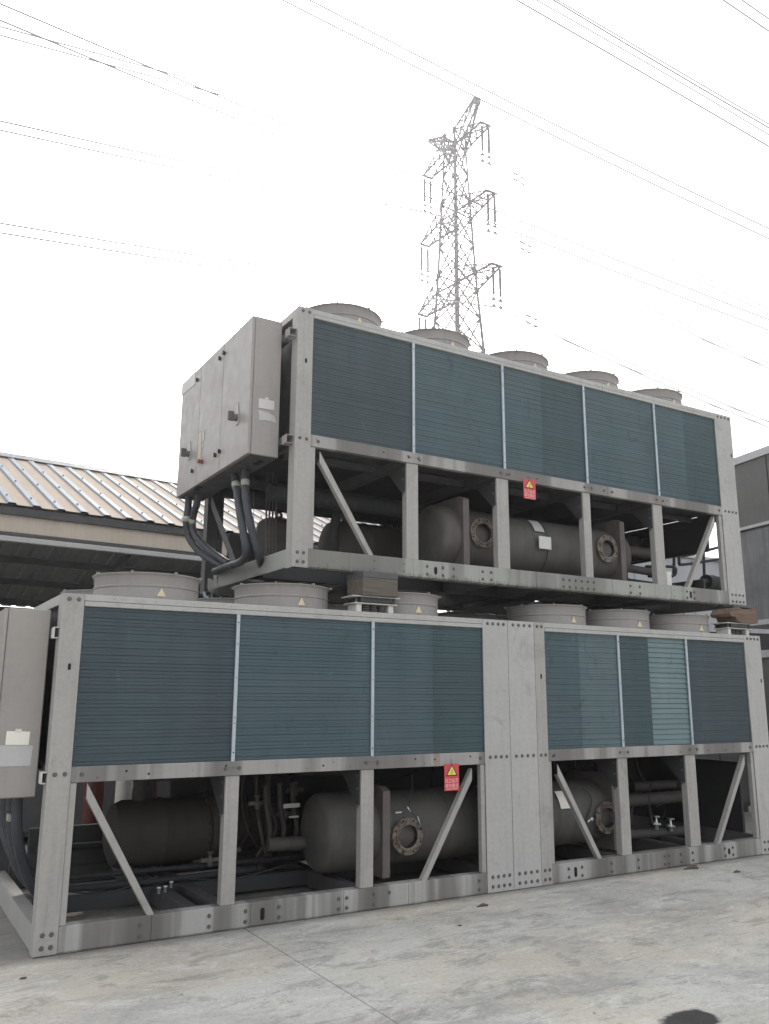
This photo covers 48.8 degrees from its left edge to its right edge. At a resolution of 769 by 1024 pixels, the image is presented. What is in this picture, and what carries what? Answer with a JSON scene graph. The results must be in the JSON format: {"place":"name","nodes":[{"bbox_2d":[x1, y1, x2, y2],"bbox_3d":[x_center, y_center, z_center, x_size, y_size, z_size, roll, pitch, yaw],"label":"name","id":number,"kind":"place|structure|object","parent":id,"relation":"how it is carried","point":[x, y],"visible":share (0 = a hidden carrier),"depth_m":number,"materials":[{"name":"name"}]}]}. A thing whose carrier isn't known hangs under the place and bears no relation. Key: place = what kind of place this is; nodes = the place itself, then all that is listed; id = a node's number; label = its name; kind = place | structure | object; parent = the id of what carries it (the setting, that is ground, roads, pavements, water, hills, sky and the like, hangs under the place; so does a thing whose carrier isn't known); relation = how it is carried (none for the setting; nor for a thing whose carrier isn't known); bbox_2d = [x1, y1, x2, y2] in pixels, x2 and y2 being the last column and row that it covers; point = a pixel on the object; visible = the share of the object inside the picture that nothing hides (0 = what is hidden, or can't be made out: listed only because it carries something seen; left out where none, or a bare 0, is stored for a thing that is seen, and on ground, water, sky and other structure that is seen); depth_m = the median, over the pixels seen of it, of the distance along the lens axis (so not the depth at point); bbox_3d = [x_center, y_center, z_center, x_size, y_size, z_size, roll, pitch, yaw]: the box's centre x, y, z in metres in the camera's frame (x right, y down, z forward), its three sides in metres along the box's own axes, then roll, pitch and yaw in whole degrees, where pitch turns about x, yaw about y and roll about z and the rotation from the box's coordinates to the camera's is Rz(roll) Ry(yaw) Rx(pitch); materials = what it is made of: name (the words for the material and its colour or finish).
{"place":"outdoors","nodes":[
{"label":"outdoors","id":0,"kind":"place"},
{"bbox_2d":[0,806,768,1023],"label":"ground","id":1,"kind":"structure","parent":0,"point":[676,945],"depth_m":5.25,"materials":[{"name":"concrete"}]},
{"bbox_2d":[81,781,104,824],"bbox_3d":[-2.949,2.919,8.592,0.200,1.155,0.200,7,-14,-30],"label":"gas cylinder","id":2,"kind":"object","parent":1,"relation":"on","point":[97,790],"visible":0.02,"depth_m":8.53,"materials":[{"name":"red paint"}]},
{"bbox_2d":[22,761,169,837],"bbox_3d":[-3.518,2.936,10.320,2.400,1.850,1.012,7,-14,-30],"label":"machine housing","id":3,"kind":"object","parent":1,"relation":"on","point":[31,814],"depth_m":9.63,"materials":[{"name":"grey metal"}]},
{"bbox_2d":[114,780,132,802],"bbox_3d":[-2.632,2.936,8.545,0.174,1.105,0.174,7,-14,-30],"label":"gas cylinder","id":4,"kind":"object","parent":1,"relation":"on","point":[123,789],"depth_m":8.51,"materials":[{"name":"white paint"}]},
{"bbox_2d":[0,452,630,615],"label":"open shed","id":5,"kind":"structure","parent":1,"relation":"on","point":[67,526],"depth_m":14.76,"materials":[{"name":"grey metal"}]},
{"bbox_2d":[0,570,768,957],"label":"air cooled chiller","id":6,"kind":"object","parent":1,"relation":"on","point":[278,730],"visible":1,"depth_m":7.05,"materials":[{"name":"paint"}]},
{"bbox_2d":[341,595,399,612],"bbox_3d":[-0.119,0.799,7.217,0.460,0.138,0.220,7,-14,-30],"label":"spring isolator","id":7,"kind":"object","parent":6,"relation":"on","point":[362,603],"visible":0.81,"depth_m":7.15,"materials":[{"name":"white metal"}]},
{"bbox_2d":[347,577,397,597],"bbox_3d":[-0.103,0.656,7.233,0.340,0.146,0.280,7,-14,-30],"label":"timber block","id":8,"kind":"object","parent":7,"relation":"on","point":[366,586],"depth_m":7.12,"materials":[{"name":"brown wood"}]},
{"bbox_2d":[347,571,397,580],"bbox_3d":[-0.102,0.559,7.263,0.340,0.056,0.285,7,-14,-30],"label":"packing plate","id":9,"kind":"object","parent":8,"relation":"on","point":[373,574],"visible":0.82,"depth_m":7.15,"materials":[{"name":"grey metal"}]},
{"bbox_2d":[444,760,458,790],"bbox_3d":[0.564,2.210,7.129,0.150,0.252,0.019,7,-14,-30],"label":"warning sign","id":10,"kind":"object","parent":6,"relation":"attached to","point":[451,777],"visible":1,"depth_m":7.12,"materials":[{"name":"red plastic"}]},
{"bbox_2d":[176,301,745,614],"bbox_3d":[1.530,-0.063,9.744,7.538,2.802,2.259,7,-14,-30],"label":"air cooled chiller","id":11,"kind":"object","parent":6,"relation":"on","point":[428,450],"visible":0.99,"depth_m":8.43,"materials":[{"name":"paint"}]},
{"bbox_2d":[523,477,535,499],"bbox_3d":[1.431,-0.242,8.374,0.155,0.237,0.019,7,-14,-30],"label":"warning sign","id":12,"kind":"object","parent":11,"relation":"attached to","point":[529,487],"visible":1,"depth_m":8.37,"materials":[{"name":"red plastic"}]},
{"bbox_2d":[711,622,752,634],"bbox_3d":[3.931,1.331,9.582,0.460,0.138,0.220,7,-14,-30],"label":"spring isolator","id":13,"kind":"object","parent":6,"relation":"on","point":[733,628],"visible":0.84,"depth_m":9.51,"materials":[{"name":"white metal"}]},
{"bbox_2d":[710,607,757,623],"bbox_3d":[3.962,1.181,9.622,0.480,0.171,0.260,7,-14,-30],"label":"timber block","id":14,"kind":"object","parent":13,"relation":"on","point":[739,615],"depth_m":9.53,"materials":[{"name":"brown wood"}]},
{"bbox_2d":[715,604,751,608],"bbox_3d":[3.969,1.084,9.652,0.320,0.031,0.250,7,-14,-30],"label":"packing plate","id":15,"kind":"object","parent":14,"relation":"on","point":[733,606],"visible":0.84,"depth_m":9.56,"materials":[{"name":"grey metal"}]},
{"bbox_2d":[416,96,502,611],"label":"lattice pylon","id":16,"kind":"object","parent":1,"relation":"on","point":[467,135],"visible":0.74,"depth_m":76.52,"materials":[{"name":"grey metal"}]},
{"bbox_2d":[0,205,767,420],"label":"overhead wire","id":17,"kind":"object","parent":16,"relation":"hanging from","point":[328,261],"visible":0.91,"depth_m":73.75,"materials":[{"name":"silver metal"}]},
{"bbox_2d":[0,120,768,363],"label":"overhead wire","id":18,"kind":"object","parent":16,"relation":"hanging from","point":[358,199],"visible":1,"depth_m":64.57,"materials":[{"name":"silver metal"}]},
{"bbox_2d":[0,129,768,368],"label":"overhead wire","id":19,"kind":"object","parent":16,"relation":"hanging from","point":[356,206],"visible":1,"depth_m":64.39,"materials":[{"name":"silver metal"}]},
{"bbox_2d":[0,232,768,427],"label":"overhead wire","id":20,"kind":"object","parent":16,"relation":"hanging from","point":[357,288],"visible":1,"depth_m":62.29,"materials":[{"name":"silver metal"}]},
{"bbox_2d":[0,222,768,421],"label":"overhead wire","id":21,"kind":"object","parent":16,"relation":"hanging from","point":[356,280],"visible":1,"depth_m":62.41,"materials":[{"name":"silver metal"}]},
{"bbox_2d":[526,314,536,327],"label":"vibration damper","id":22,"kind":"object","parent":21,"relation":"hanging from","point":[527,315],"visible":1,"depth_m":71.74,"materials":[{"name":"grey metal"}]},
{"bbox_2d":[0,34,768,314],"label":"overhead wire","id":23,"kind":"object","parent":16,"relation":"hanging from","point":[367,133],"visible":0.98,"depth_m":66.98,"materials":[{"name":"silver metal"}]},
{"bbox_2d":[0,26,768,308],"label":"overhead wire","id":24,"kind":"object","parent":16,"relation":"hanging from","point":[366,126],"visible":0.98,"depth_m":67.14,"materials":[{"name":"silver metal"}]},
{"bbox_2d":[0,113,768,366],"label":"overhead wire","id":25,"kind":"object","parent":16,"relation":"hanging from","point":[342,189],"visible":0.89,"depth_m":75.57,"materials":[{"name":"silver metal"}]},
{"bbox_2d":[0,213,768,425],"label":"overhead wire","id":26,"kind":"object","parent":16,"relation":"hanging from","point":[339,269],"visible":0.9,"depth_m":74.37,"materials":[{"name":"silver metal"}]},
{"bbox_2d":[0,3,768,319],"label":"overhead wire","id":27,"kind":"object","parent":16,"relation":"hanging from","point":[11,8],"visible":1,"depth_m":32.98,"materials":[{"name":"silver metal"}]},
{"bbox_2d":[0,19,768,330],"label":"overhead wire","id":28,"kind":"object","parent":16,"relation":"hanging from","point":[17,27],"visible":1,"depth_m":32.81,"materials":[{"name":"silver metal"}]},
{"bbox_2d":[2,122,768,371],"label":"overhead wire","id":29,"kind":"object","parent":16,"relation":"hanging from","point":[578,288],"visible":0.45,"depth_m":91.85,"materials":[{"name":"silver metal"}]},
{"bbox_2d":[683,864,697,869],"bbox_3d":[2.961,3.435,8.221,0.201,0.038,0.089,3,-13,-12],"label":"debris","id":30,"kind":"object","parent":1,"relation":"on","point":[692,866],"visible":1,"depth_m":8.19,"materials":[{"name":"brown"}]},
{"bbox_2d":[628,555,768,633],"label":"pale building","id":31,"kind":"structure","parent":1,"relation":"on","point":[712,568],"depth_m":25.65,"materials":[{"name":"metal"}]},
{"bbox_2d":[695,752,750,811],"bbox_3d":[4.297,3.199,12.545,1.900,2.350,1.012,7,-14,-30],"label":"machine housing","id":32,"kind":"object","parent":1,"relation":"on","point":[744,776],"visible":0.09,"depth_m":12.33,"materials":[{"name":"grey metal"}]},
{"bbox_2d":[710,632,768,735],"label":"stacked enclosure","id":33,"kind":"object","parent":1,"relation":"on","point":[764,641],"visible":0.03,"depth_m":13.70,"materials":[{"name":"metal"}]},
{"bbox_2d":[734,445,768,628],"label":"stacked enclosure","id":34,"kind":"object","parent":33,"relation":"on","point":[752,476],"visible":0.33,"depth_m":14.13,"materials":[{"name":"metal"}]},
{"bbox_2d":[0,0,768,612],"label":"sky","id":35,"kind":"structure","parent":0,"point":[82,391],"materials":[{"name":"white"}]},
{"bbox_2d":[281,0,768,238],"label":"overhead wire","id":36,"kind":"object","parent":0,"point":[285,1],"visible":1,"depth_m":38.35,"materials":[{"name":"silver metal"}]},
{"bbox_2d":[309,0,768,228],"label":"overhead wire","id":37,"kind":"object","parent":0,"point":[525,109],"visible":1,"depth_m":38.79,"materials":[{"name":"silver metal"}]},
{"bbox_2d":[516,0,768,146],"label":"overhead wire","id":38,"kind":"object","parent":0,"point":[524,4],"visible":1,"depth_m":37.29,"materials":[{"name":"silver metal"}]},
{"bbox_2d":[536,0,768,134],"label":"overhead wire","id":39,"kind":"object","parent":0,"point":[648,64],"visible":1,"depth_m":38.84,"materials":[{"name":"silver metal"}]},
{"bbox_2d":[553,0,768,127],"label":"overhead wire","id":40,"kind":"object","parent":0,"point":[567,8],"visible":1,"depth_m":38.13,"materials":[{"name":"silver metal"}]},
{"bbox_2d":[557,0,768,123],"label":"overhead wire","id":41,"kind":"object","parent":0,"point":[659,60],"visible":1,"depth_m":39.33,"materials":[{"name":"silver metal"}]},
{"bbox_2d":[722,0,768,31],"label":"overhead wire","id":42,"kind":"object","parent":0,"point":[745,15],"visible":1,"depth_m":42.91,"materials":[{"name":"silver metal"}]},
{"bbox_2d":[741,0,768,19],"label":"overhead wire","id":43,"kind":"object","parent":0,"point":[755,9],"visible":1,"depth_m":43.52,"materials":[{"name":"silver metal"}]}
]}

